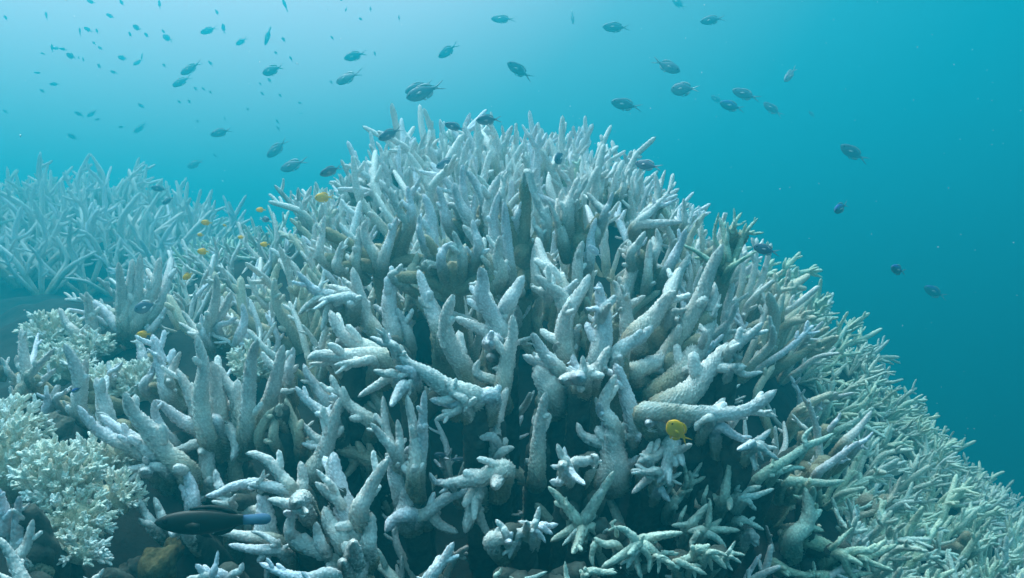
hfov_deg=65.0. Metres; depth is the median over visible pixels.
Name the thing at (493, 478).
staghorn coral
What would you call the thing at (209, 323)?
staghorn coral
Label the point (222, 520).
wrasse
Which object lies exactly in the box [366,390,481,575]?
staghorn coral
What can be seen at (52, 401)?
staghorn coral
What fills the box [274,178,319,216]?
staghorn coral
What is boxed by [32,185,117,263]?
staghorn coral
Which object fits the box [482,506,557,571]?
staghorn coral
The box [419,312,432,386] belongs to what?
staghorn coral
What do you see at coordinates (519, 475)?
staghorn coral
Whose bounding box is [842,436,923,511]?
slender staghorn coral
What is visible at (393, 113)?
staghorn coral
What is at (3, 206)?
staghorn coral
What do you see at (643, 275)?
staghorn coral
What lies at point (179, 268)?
slender staghorn coral
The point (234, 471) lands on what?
staghorn coral
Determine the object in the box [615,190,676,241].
staghorn coral
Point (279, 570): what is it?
staghorn coral
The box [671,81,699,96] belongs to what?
damselfish
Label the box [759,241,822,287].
slender staghorn coral
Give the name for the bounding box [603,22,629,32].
damselfish
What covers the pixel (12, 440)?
bushy coral
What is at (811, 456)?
staghorn coral
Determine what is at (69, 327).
staghorn coral
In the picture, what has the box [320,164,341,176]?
damselfish
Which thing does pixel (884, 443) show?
slender staghorn coral
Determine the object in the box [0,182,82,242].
staghorn coral
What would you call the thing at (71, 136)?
damselfish
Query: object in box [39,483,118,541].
bushy coral
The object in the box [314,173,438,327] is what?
staghorn coral
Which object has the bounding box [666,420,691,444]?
damselfish
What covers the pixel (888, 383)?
slender staghorn coral
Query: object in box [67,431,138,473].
bushy coral
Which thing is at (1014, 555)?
slender staghorn coral
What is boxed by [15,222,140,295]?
staghorn coral
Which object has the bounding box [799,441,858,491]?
staghorn coral
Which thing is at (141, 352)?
staghorn coral
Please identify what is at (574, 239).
staghorn coral
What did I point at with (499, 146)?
staghorn coral
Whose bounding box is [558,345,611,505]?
staghorn coral
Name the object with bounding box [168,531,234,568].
staghorn coral
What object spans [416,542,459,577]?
staghorn coral
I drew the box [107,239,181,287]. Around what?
staghorn coral
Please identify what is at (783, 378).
staghorn coral
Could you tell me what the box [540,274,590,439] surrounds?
staghorn coral
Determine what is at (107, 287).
staghorn coral
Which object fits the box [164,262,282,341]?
staghorn coral
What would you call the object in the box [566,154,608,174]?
staghorn coral
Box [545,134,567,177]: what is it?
staghorn coral
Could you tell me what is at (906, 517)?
slender staghorn coral
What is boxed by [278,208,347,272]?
staghorn coral
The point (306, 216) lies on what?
staghorn coral
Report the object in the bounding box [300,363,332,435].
staghorn coral
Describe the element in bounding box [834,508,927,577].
slender staghorn coral
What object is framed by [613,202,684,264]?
staghorn coral
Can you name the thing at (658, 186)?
staghorn coral
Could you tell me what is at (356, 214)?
staghorn coral
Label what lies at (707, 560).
slender staghorn coral
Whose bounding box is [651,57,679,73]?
damselfish
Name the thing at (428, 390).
staghorn coral
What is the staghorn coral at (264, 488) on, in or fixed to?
on the seabed
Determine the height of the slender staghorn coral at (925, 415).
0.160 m
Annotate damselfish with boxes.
[66,53,75,59]
[67,134,78,138]
[71,385,82,392]
[87,110,96,116]
[118,55,127,60]
[133,24,139,30]
[133,58,142,64]
[134,121,145,132]
[134,299,157,313]
[136,330,151,337]
[151,185,167,191]
[162,34,171,41]
[162,197,172,204]
[172,75,191,86]
[181,59,200,74]
[183,271,192,279]
[187,158,203,168]
[197,248,209,254]
[200,26,215,34]
[201,220,211,225]
[211,127,231,136]
[236,36,246,44]
[256,207,265,211]
[260,216,269,221]
[260,242,269,246]
[262,64,283,75]
[264,27,270,44]
[267,138,289,157]
[280,156,307,171]
[315,192,333,202]
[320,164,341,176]
[336,69,360,84]
[344,49,366,60]
[378,125,403,140]
[405,81,432,93]
[406,80,444,101]
[434,452,448,457]
[436,156,457,168]
[438,42,457,57]
[445,122,463,131]
[451,457,463,461]
[476,114,500,125]
[491,14,514,23]
[507,61,531,81]
[554,148,565,164]
[587,245,602,259]
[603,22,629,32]
[611,98,642,110]
[635,159,661,170]
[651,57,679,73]
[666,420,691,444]
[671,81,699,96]
[672,0,687,9]
[700,15,725,24]
[711,95,720,102]
[720,100,744,112]
[732,88,761,102]
[753,244,778,255]
[763,102,784,117]
[784,67,796,81]
[834,201,847,213]
[840,144,866,163]
[891,264,905,274]
[924,285,947,298]
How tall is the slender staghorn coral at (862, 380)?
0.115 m
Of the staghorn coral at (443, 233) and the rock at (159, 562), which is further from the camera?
the staghorn coral at (443, 233)
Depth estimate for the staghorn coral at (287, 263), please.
1.48 m
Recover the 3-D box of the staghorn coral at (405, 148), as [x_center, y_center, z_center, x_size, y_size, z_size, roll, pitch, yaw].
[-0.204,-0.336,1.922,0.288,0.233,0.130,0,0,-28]
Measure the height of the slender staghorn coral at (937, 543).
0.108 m
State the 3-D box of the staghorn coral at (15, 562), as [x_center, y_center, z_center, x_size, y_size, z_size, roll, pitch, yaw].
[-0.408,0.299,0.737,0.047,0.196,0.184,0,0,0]
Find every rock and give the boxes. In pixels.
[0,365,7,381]
[47,411,74,439]
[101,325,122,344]
[118,556,140,577]
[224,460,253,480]
[413,319,431,363]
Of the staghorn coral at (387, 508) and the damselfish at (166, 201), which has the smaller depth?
the staghorn coral at (387, 508)
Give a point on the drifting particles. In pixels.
(579, 118)
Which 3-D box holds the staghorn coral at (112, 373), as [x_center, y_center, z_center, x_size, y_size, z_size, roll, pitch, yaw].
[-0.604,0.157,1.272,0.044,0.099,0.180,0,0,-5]
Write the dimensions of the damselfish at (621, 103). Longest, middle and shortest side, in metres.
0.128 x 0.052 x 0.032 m
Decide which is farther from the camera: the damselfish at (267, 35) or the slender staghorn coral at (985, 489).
the damselfish at (267, 35)
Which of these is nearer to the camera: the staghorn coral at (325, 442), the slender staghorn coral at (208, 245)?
the staghorn coral at (325, 442)
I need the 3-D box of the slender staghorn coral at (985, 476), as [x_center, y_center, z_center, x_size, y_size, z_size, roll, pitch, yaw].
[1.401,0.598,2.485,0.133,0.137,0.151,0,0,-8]
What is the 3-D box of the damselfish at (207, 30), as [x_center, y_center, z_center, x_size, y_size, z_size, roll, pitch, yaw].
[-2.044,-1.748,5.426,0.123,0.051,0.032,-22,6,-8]
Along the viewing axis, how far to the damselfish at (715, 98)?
6.00 m
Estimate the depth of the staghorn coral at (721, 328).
1.36 m
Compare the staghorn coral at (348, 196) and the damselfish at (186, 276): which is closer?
the damselfish at (186, 276)
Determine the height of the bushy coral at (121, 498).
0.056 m
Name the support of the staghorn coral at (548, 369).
on the seabed
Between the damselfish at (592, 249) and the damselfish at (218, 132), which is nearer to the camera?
the damselfish at (592, 249)
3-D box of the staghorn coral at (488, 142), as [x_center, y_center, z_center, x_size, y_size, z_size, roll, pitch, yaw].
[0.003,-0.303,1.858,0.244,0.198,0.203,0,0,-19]
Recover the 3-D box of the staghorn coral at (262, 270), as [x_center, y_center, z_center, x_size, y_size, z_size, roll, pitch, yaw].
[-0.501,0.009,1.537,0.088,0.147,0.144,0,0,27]
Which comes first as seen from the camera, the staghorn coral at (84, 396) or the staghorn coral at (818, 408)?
the staghorn coral at (84, 396)
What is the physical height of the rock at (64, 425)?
0.036 m
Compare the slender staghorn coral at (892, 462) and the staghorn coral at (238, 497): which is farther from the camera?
the slender staghorn coral at (892, 462)
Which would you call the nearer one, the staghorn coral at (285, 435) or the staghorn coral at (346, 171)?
the staghorn coral at (285, 435)
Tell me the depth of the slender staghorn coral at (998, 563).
1.46 m
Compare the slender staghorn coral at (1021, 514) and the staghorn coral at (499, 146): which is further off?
the slender staghorn coral at (1021, 514)
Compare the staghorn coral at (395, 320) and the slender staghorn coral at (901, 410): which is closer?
the staghorn coral at (395, 320)
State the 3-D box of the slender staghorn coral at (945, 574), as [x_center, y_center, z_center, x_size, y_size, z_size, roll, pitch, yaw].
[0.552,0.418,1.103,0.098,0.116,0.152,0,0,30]
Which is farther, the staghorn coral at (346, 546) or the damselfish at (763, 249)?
the damselfish at (763, 249)
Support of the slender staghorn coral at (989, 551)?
on the seabed
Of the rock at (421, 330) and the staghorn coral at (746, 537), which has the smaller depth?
the staghorn coral at (746, 537)
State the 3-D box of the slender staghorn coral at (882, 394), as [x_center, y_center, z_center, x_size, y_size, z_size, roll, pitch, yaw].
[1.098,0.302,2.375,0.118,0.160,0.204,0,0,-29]
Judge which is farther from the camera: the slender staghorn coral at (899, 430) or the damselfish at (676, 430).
the slender staghorn coral at (899, 430)
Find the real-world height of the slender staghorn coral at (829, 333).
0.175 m
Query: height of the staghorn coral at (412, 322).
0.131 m
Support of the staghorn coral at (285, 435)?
on the seabed
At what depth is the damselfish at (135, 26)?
5.36 m
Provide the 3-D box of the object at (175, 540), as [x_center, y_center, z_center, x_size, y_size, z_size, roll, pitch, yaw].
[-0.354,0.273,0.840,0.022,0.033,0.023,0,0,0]
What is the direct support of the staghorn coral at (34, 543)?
on the seabed
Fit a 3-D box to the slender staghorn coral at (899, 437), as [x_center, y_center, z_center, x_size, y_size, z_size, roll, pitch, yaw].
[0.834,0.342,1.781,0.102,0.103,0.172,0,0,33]
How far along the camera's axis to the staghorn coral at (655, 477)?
0.87 m
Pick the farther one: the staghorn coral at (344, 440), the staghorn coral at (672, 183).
the staghorn coral at (672, 183)
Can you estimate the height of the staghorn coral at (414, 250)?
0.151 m
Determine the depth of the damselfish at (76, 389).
1.00 m
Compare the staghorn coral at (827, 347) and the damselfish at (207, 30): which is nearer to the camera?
the staghorn coral at (827, 347)
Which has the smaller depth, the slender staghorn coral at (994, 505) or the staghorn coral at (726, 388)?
the staghorn coral at (726, 388)
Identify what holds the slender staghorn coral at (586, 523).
on the seabed
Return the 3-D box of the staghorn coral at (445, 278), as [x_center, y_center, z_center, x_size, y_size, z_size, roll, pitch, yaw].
[-0.091,0.019,1.218,0.174,0.256,0.199,0,0,0]
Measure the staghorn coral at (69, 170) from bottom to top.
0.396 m
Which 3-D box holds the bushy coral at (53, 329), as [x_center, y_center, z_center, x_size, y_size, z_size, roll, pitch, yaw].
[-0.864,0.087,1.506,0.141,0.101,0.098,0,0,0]
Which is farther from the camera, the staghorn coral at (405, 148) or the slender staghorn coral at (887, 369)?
the slender staghorn coral at (887, 369)
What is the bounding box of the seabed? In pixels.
[0,195,1023,577]
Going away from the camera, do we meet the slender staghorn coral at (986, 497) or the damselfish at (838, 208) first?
the slender staghorn coral at (986, 497)
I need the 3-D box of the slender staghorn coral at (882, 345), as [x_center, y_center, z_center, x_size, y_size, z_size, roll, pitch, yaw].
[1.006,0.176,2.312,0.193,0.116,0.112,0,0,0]
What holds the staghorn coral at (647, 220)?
on the seabed
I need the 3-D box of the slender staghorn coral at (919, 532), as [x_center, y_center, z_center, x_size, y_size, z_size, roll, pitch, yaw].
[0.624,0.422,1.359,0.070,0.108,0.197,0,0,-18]
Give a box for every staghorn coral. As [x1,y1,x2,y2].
[0,168,38,232]
[0,177,15,194]
[0,179,73,247]
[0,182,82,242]
[0,199,7,211]
[0,203,28,244]
[0,206,96,289]
[0,225,42,258]
[0,234,21,278]
[0,236,96,295]
[0,328,70,416]
[0,488,12,542]
[0,537,52,577]
[1,166,87,194]
[4,226,95,268]
[7,496,91,577]
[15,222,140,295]
[21,234,100,281]
[22,152,100,220]
[24,178,124,227]
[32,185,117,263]
[36,385,71,416]
[58,308,115,359]
[59,344,123,430]
[60,199,117,232]
[62,153,123,208]
[64,276,145,307]
[65,237,143,296]
[67,192,183,269]
[67,278,115,327]
[77,392,218,510]
[79,254,176,354]
[83,567,134,577]
[89,164,153,215]
[90,157,160,207]
[93,375,138,433]
[94,192,160,229]
[106,361,122,398]
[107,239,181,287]
[111,169,181,224]
[116,192,212,275]
[116,214,205,263]
[117,180,219,234]
[131,339,188,381]
[135,329,187,415]
[138,497,220,556]
[139,176,186,204]
[140,189,226,241]
[143,239,198,291]
[143,254,220,314]
[143,271,197,298]
[150,201,212,249]
[150,334,263,503]
[159,283,209,334]
[160,180,227,228]
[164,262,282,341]
[168,243,206,271]
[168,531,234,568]
[172,237,217,271]
[177,235,212,264]
[178,237,227,277]
[178,274,248,360]
[180,201,249,255]
[187,242,259,288]
[187,551,248,577]
[189,194,256,242]
[194,226,250,261]
[200,235,248,259]
[203,245,272,300]
[204,257,269,316]
[205,469,277,565]
[210,299,283,360]
[212,529,304,571]
[221,235,265,259]
[223,458,255,564]
[231,268,327,355]
[237,213,299,272]
[245,224,320,313]
[245,449,319,510]
[247,278,347,383]
[248,228,268,246]
[248,469,290,556]
[249,263,327,316]
[251,302,288,349]
[253,398,320,511]
[256,345,311,460]
[259,558,342,577]
[264,556,271,577]
[267,489,325,571]
[268,189,349,231]
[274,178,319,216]
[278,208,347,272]
[289,450,388,577]
[292,186,339,236]
[292,190,312,214]
[292,270,362,342]
[295,386,361,498]
[299,235,337,280]
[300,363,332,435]
[301,398,343,506]
[306,274,372,311]
[307,342,394,453]
[310,199,364,288]
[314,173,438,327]
[319,375,381,521]
[320,288,379,341]
[324,193,370,233]
[328,310,382,401]
[330,168,379,216]
[331,186,389,238]
[336,179,364,226]
[336,441,392,509]
[337,140,433,211]
[340,156,370,183]
[342,267,384,340]
[344,141,403,200]
[344,225,411,249]
[348,133,464,235]
[358,327,485,556]
[363,126,414,159]
[363,392,395,458]
[365,230,424,310]
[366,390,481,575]
[367,174,449,217]
[369,142,392,164]
[373,263,417,360]
[375,154,470,253]
[377,104,486,193]
[377,118,438,195]
[378,451,437,516]
[382,509,468,577]
[383,132,441,187]
[385,213,442,270]
[387,213,508,377]
[390,103,466,172]
[395,555,404,577]
[396,292,426,330]
[399,108,452,151]
[403,253,424,321]
[407,138,523,211]
[407,236,480,301]
[416,270,454,412]
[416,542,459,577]
[418,150,540,214]
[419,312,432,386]
[424,386,432,394]
[425,121,493,190]
[429,378,501,562]
[429,415,528,478]
[429,456,515,571]
[434,296,532,370]
[435,174,514,241]
[436,164,518,265]
[438,294,485,387]
[439,113,519,159]
[441,224,445,238]
[445,233,498,319]
[447,124,484,170]
[450,135,513,147]
[455,267,524,383]
[456,129,509,175]
[463,112,556,183]
[468,126,522,185]
[469,123,545,196]
[472,314,520,513]
[479,387,514,527]
[481,330,503,386]
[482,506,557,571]
[485,110,535,157]
[486,169,551,349]
[492,486,526,563]
[493,561,616,577]
[494,296,612,355]
[496,263,559,340]
[498,125,557,176]
[505,142,545,204]
[509,115,609,207]
[511,510,523,516]
[515,466,524,484]
[517,143,624,229]
[519,390,534,416]
[521,168,608,219]
[522,333,568,514]
[523,132,582,252]
[523,392,551,550]
[530,210,557,276]
[531,237,578,353]
[534,499,624,577]
[536,135,602,188]
[539,231,569,278]
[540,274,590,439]
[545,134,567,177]
[548,176,613,315]
[548,444,602,572]
[548,471,615,577]
[550,130,572,158]
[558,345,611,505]
[560,267,597,314]
[561,158,580,186]
[562,162,617,191]
[565,125,630,185]
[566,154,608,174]
[573,163,644,231]
[573,290,659,350]
[576,363,641,554]
[579,151,666,227]
[581,126,655,171]
[584,282,617,494]
[589,522,683,577]
[594,201,628,280]
[599,325,652,455]
[606,268,623,302]
[609,179,665,216]
[611,140,657,186]
[611,311,723,358]
[612,280,645,361]
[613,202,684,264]
[615,163,643,211]
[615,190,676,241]
[617,228,690,319]
[618,154,653,200]
[621,267,690,361]
[625,419,657,528]
[627,187,681,252]
[628,281,721,400]
[630,435,691,534]
[630,467,699,509]
[632,389,777,549]
[635,243,723,404]
[636,199,707,227]
[638,173,710,246]
[646,203,708,251]
[649,170,689,238]
[649,322,767,515]
[656,250,706,308]
[658,462,705,545]
[659,499,739,577]
[662,207,732,268]
[662,228,720,283]
[665,544,780,577]
[667,541,744,577]
[676,289,750,341]
[684,209,763,325]
[689,223,751,280]
[692,234,712,264]
[696,465,774,543]
[699,362,762,492]
[704,241,762,297]
[707,212,750,284]
[709,422,778,577]
[715,283,819,383]
[728,524,759,577]
[734,266,790,296]
[734,384,745,403]
[735,238,819,328]
[739,365,838,448]
[741,426,833,553]
[743,276,795,323]
[743,420,788,469]
[744,321,839,385]
[746,259,791,285]
[753,282,835,379]
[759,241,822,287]
[760,273,829,349]
[760,289,839,362]
[761,474,844,529]
[765,525,858,577]
[766,375,853,440]
[769,465,821,538]
[770,486,897,577]
[780,269,824,323]
[782,268,838,315]
[787,353,833,388]
[791,395,840,490]
[794,295,837,361]
[795,277,838,323]
[796,380,873,451]
[798,342,854,387]
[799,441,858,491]
[807,359,885,416]
[815,381,886,438]
[815,461,872,510]
[817,292,833,315]
[818,310,881,357]
[821,411,872,491]
[823,438,884,504]
[824,326,861,365]
[831,497,933,551]
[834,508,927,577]
[835,388,886,425]
[837,477,904,519]
[840,342,882,380]
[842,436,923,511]
[844,335,899,367]
[848,424,912,455]
[850,347,891,387]
[851,344,903,387]
[852,369,891,405]
[852,425,912,498]
[858,462,921,529]
[858,488,946,562]
[867,419,913,465]
[869,499,942,575]
[875,409,925,439]
[877,365,926,413]
[877,523,943,537]
[878,385,936,430]
[882,480,949,536]
[884,451,942,505]
[885,539,955,577]
[892,386,926,429]
[892,494,963,563]
[894,391,939,420]
[901,431,972,475]
[902,435,963,488]
[905,403,949,438]
[906,418,964,472]
[909,417,966,464]
[910,474,991,550]
[912,531,977,577]
[915,474,986,521]
[919,406,945,441]
[925,541,1007,577]
[930,425,977,475]
[930,519,994,571]
[932,515,999,572]
[934,553,965,577]
[938,470,1010,526]
[939,426,953,441]
[940,460,997,509]
[940,462,1011,521]
[948,452,996,491]
[953,474,1007,512]
[962,557,1023,577]
[963,466,997,499]
[965,497,1014,538]
[969,533,1023,574]
[972,461,1006,503]
[975,505,998,530]
[979,484,1019,520]
[979,535,1020,577]
[980,517,1023,569]
[983,479,1023,527]
[985,474,1003,504]
[990,516,1023,547]
[993,509,1023,552]
[995,482,1023,516]
[998,480,1023,520]
[1002,527,1023,575]
[1005,516,1023,568]
[1012,510,1023,518]
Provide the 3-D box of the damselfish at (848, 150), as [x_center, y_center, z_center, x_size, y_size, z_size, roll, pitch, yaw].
[1.349,-0.533,3.168,0.130,0.053,0.033,29,4,-3]
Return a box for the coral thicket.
[0,129,1023,577]
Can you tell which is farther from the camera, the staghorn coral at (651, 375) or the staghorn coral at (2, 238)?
the staghorn coral at (2, 238)
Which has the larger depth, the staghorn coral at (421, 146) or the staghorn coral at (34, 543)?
the staghorn coral at (421, 146)
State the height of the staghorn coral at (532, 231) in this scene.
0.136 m
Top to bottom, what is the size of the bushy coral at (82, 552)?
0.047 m
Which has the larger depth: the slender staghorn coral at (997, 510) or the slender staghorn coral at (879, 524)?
the slender staghorn coral at (997, 510)
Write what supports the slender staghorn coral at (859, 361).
on the seabed
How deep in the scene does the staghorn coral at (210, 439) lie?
0.94 m
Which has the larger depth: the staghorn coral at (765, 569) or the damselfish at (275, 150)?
the damselfish at (275, 150)
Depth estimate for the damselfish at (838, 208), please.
2.29 m
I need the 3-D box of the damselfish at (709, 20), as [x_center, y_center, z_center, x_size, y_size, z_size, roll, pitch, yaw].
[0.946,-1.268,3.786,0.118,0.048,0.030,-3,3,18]
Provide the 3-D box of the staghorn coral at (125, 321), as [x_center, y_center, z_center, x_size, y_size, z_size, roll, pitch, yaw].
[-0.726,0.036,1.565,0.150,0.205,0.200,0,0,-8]
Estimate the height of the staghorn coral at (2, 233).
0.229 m
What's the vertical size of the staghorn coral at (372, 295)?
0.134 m
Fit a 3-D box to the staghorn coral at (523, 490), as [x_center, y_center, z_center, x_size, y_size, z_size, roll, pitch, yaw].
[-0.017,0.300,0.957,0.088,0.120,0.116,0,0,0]
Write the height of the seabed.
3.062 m
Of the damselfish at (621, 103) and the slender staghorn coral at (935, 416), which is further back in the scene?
the damselfish at (621, 103)
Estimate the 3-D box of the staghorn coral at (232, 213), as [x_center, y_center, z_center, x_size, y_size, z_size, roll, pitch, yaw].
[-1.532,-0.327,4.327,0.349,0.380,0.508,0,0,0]
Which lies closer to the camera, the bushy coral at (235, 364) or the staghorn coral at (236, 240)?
the bushy coral at (235, 364)
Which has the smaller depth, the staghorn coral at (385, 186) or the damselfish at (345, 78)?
the staghorn coral at (385, 186)
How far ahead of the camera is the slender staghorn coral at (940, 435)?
2.38 m
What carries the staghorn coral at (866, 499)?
on the seabed
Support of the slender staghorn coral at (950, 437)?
on the seabed
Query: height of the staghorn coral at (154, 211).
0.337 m
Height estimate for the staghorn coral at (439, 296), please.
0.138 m
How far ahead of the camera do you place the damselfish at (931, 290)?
3.91 m
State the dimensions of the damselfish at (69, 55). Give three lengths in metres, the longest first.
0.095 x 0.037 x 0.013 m
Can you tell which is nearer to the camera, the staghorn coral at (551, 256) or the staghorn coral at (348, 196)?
the staghorn coral at (551, 256)
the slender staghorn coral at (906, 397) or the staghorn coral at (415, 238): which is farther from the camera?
the slender staghorn coral at (906, 397)
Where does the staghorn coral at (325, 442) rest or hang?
on the seabed
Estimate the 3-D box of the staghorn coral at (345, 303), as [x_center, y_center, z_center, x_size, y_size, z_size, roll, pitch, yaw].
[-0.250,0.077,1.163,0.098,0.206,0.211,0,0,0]
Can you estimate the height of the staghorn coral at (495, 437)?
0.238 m
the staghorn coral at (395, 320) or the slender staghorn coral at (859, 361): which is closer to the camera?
the staghorn coral at (395, 320)
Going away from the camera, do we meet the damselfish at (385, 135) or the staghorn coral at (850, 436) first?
the staghorn coral at (850, 436)
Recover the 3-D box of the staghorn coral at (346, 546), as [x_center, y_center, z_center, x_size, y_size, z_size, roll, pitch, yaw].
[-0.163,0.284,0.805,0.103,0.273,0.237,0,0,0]
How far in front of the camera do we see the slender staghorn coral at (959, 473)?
2.09 m
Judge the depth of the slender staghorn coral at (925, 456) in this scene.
1.81 m
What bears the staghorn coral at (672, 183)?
on the seabed
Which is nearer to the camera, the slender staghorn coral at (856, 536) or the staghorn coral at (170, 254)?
the slender staghorn coral at (856, 536)
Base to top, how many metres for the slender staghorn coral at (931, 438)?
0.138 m
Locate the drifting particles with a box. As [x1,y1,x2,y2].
[11,0,1020,568]
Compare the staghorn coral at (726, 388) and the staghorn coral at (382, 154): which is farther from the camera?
the staghorn coral at (382, 154)
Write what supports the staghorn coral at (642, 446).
on the seabed
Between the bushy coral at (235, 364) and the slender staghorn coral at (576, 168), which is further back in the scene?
the slender staghorn coral at (576, 168)
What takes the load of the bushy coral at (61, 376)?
on the seabed
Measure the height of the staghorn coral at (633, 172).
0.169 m
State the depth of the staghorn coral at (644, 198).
1.66 m
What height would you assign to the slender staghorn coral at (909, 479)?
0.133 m
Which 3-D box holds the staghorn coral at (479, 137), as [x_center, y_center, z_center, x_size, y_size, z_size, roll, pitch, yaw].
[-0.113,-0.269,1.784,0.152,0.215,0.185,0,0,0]
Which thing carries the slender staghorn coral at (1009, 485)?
on the seabed
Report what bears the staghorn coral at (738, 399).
on the seabed
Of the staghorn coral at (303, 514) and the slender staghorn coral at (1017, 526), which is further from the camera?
the slender staghorn coral at (1017, 526)
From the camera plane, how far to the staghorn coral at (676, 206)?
1.95 m
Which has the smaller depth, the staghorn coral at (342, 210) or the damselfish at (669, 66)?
the staghorn coral at (342, 210)
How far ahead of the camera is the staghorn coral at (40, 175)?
4.14 m
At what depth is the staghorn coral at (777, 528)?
1.12 m
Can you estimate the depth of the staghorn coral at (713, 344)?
1.29 m
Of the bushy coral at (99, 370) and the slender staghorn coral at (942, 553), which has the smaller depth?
the bushy coral at (99, 370)
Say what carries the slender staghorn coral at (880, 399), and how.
on the seabed
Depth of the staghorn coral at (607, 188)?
1.62 m
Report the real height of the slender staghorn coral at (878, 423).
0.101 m
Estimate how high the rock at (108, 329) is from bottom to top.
0.101 m
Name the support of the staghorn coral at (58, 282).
on the seabed
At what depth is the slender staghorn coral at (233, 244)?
2.24 m
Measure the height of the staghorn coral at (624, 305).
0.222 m
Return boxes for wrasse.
[154,505,270,537]
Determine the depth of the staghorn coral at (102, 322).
1.61 m
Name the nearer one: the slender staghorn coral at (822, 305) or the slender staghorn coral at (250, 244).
the slender staghorn coral at (822, 305)
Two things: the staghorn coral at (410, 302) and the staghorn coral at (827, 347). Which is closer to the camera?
the staghorn coral at (410, 302)
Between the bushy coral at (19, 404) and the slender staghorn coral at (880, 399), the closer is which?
the bushy coral at (19, 404)
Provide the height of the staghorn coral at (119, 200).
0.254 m
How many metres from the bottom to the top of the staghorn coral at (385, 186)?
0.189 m
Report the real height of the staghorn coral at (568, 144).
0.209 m
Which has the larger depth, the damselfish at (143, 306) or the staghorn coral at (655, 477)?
the damselfish at (143, 306)
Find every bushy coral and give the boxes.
[0,392,57,443]
[0,413,51,503]
[6,433,108,510]
[12,308,83,354]
[29,341,98,385]
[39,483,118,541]
[53,520,113,567]
[66,328,116,360]
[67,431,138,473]
[82,464,149,518]
[88,357,141,396]
[108,357,155,401]
[217,319,238,348]
[226,338,273,383]
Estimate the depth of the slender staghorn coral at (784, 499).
1.02 m
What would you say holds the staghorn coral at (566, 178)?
on the seabed
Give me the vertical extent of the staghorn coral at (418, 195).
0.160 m
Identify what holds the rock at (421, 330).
on the seabed
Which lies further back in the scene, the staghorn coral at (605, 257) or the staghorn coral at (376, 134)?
the staghorn coral at (376, 134)
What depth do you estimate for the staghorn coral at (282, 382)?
0.96 m
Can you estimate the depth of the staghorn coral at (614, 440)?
0.90 m
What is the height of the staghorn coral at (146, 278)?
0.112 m
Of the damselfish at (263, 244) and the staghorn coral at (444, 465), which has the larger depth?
the damselfish at (263, 244)
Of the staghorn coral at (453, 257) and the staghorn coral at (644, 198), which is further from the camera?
the staghorn coral at (644, 198)
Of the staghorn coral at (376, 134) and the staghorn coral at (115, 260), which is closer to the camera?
the staghorn coral at (376, 134)
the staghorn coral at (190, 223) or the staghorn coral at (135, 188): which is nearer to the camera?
the staghorn coral at (190, 223)
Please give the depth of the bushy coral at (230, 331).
1.34 m
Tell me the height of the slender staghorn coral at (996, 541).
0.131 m
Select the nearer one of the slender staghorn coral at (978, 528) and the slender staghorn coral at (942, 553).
the slender staghorn coral at (942, 553)
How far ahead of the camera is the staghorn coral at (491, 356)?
0.98 m
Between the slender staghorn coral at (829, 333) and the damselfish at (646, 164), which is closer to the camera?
the damselfish at (646, 164)
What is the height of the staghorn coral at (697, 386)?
0.308 m
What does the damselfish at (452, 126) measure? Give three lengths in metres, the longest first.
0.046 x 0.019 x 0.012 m
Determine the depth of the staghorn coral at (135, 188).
4.25 m
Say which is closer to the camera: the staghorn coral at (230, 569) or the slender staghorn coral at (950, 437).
the staghorn coral at (230, 569)
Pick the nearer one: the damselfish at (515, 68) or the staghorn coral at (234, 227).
the damselfish at (515, 68)
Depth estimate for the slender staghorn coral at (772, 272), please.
1.77 m
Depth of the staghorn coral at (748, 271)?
1.66 m
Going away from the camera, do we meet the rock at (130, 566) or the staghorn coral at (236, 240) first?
the rock at (130, 566)
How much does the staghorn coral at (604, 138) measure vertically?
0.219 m
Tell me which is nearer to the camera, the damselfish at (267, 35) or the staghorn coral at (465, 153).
the staghorn coral at (465, 153)
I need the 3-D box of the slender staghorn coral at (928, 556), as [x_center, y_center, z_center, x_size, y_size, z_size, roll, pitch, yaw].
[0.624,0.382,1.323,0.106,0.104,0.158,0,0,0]
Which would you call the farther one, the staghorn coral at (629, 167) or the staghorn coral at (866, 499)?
the staghorn coral at (629, 167)
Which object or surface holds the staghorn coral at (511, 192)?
on the seabed
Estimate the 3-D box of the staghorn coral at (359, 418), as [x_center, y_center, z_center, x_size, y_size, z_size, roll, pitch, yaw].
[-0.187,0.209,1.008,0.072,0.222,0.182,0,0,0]
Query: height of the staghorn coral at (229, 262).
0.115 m
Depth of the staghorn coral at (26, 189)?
4.06 m
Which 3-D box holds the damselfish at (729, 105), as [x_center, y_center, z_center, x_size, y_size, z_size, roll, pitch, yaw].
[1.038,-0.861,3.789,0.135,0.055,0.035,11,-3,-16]
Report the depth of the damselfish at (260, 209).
1.50 m
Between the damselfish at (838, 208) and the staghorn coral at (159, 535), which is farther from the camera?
the damselfish at (838, 208)
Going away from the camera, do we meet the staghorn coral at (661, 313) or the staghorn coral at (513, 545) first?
the staghorn coral at (513, 545)
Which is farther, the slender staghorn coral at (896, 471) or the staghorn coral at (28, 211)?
the staghorn coral at (28, 211)
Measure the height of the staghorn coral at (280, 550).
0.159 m
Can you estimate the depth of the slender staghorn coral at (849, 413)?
1.62 m
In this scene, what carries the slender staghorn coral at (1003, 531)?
on the seabed
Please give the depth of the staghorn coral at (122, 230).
3.54 m
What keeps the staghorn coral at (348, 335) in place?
on the seabed
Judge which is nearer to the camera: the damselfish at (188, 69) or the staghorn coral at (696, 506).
the staghorn coral at (696, 506)
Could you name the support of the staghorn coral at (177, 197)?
on the seabed

